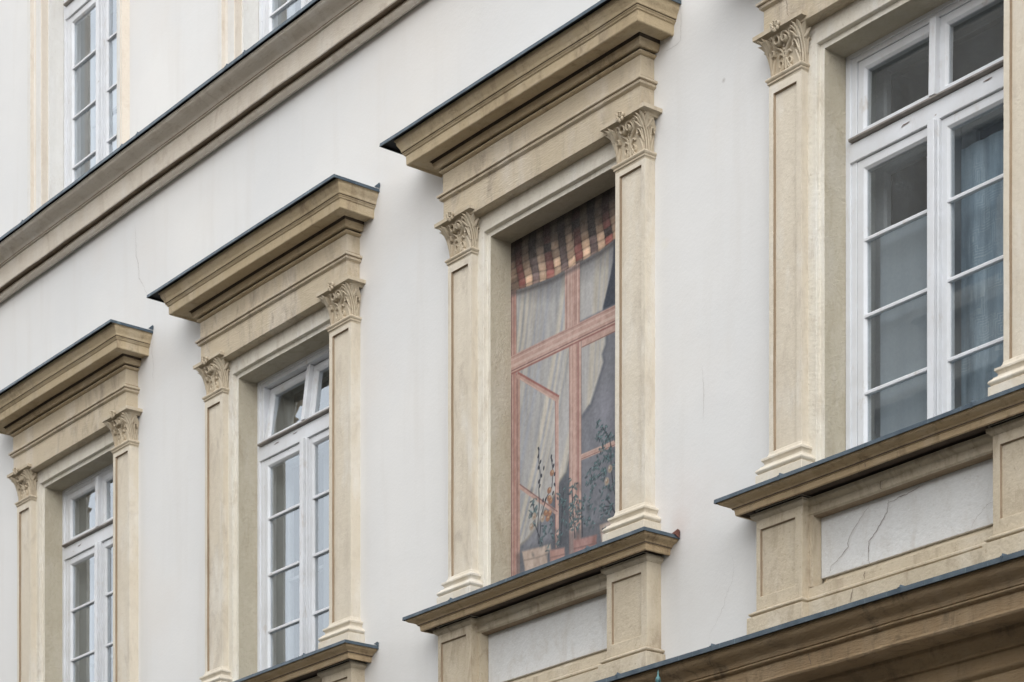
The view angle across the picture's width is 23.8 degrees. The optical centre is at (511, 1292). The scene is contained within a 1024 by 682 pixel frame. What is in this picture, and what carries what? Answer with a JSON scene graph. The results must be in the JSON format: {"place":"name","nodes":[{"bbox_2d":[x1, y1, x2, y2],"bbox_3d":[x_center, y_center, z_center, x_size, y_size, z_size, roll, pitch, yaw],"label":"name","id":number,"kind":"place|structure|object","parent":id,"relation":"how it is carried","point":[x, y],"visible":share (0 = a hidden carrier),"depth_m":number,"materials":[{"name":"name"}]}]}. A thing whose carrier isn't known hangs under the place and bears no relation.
{"place":"outdoors","nodes":[
{"label":"outdoors","id":0,"kind":"place"},
{"bbox_2d":[0,0,1023,681],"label":"building","id":1,"kind":"structure","parent":0,"point":[562,316],"depth_m":16.42,"materials":[{"name":"white paint"}]},
{"bbox_2d":[62,463,112,681],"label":"window","id":2,"kind":"structure","parent":1,"relation":"in","point":[87,505],"depth_m":21.56,"materials":[{"name":"white paint"}]},
{"bbox_2d":[63,0,116,187],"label":"window","id":3,"kind":"structure","parent":1,"relation":"in","point":[88,36],"depth_m":21.61,"materials":[{"name":"white paint"}]},
{"bbox_2d":[110,511,112,681],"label":"curtain","id":4,"kind":"object","parent":1,"relation":"hanging from","point":[111,514],"visible":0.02,"depth_m":21.72,"materials":[{"name":"white fabric"}]},
{"bbox_2d":[112,11,116,151],"bbox_3d":[-3.303,-10.695,21.406,0.044,2.230,1.200,0,0,-38],"label":"curtain","id":5,"kind":"object","parent":1,"relation":"hanging from","point":[114,76],"visible":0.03,"depth_m":21.73,"materials":[{"name":"white fabric"}]},
{"bbox_2d":[259,0,310,39],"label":"window","id":6,"kind":"structure","parent":1,"relation":"in","point":[272,13],"depth_m":19.09,"materials":[{"name":"white paint"}]},
{"bbox_2d":[257,344,328,671],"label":"window","id":7,"kind":"structure","parent":1,"relation":"in","point":[288,400],"depth_m":18.99,"materials":[{"name":"white paint"}]},
{"bbox_2d":[318,399,328,648],"bbox_3d":[-1.286,-5.865,18.807,0.049,2.230,1.200,0,0,-38],"label":"curtain","id":8,"kind":"object","parent":1,"relation":"hanging from","point":[323,404],"visible":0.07,"depth_m":19.06,"materials":[{"name":"white fabric"}]},
{"bbox_2d":[511,186,614,575],"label":"painted window","id":9,"kind":"structure","parent":1,"relation":"in","point":[563,270],"depth_m":16.10,"materials":[{"name":"paint"}]},
{"bbox_2d":[655,671,660,681],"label":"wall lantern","id":10,"kind":"object","parent":1,"relation":"attached to","point":[658,679],"depth_m":13.27,"materials":[{"name":"teal metal"}]},
{"bbox_2d":[880,216,926,436],"bbox_3d":[2.292,-5.435,13.810,0.010,1.370,0.545,0,0,-38],"label":"curtain","id":11,"kind":"object","parent":1,"relation":"hanging from","point":[903,274],"visible":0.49,"depth_m":13.88,"materials":[{"name":"grey fabric"}]},
{"bbox_2d":[846,0,1003,449],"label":"window","id":12,"kind":"structure","parent":1,"relation":"in","point":[929,72],"depth_m":13.80,"materials":[{"name":"white paint"}]},
{"bbox_2d":[961,129,1003,406],"bbox_3d":[2.678,-5.575,13.404,0.027,1.650,0.530,0,0,-38],"label":"curtain","id":13,"kind":"object","parent":1,"relation":"hanging from","point":[982,242],"visible":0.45,"depth_m":13.50,"materials":[{"name":"fabric"}]}
]}

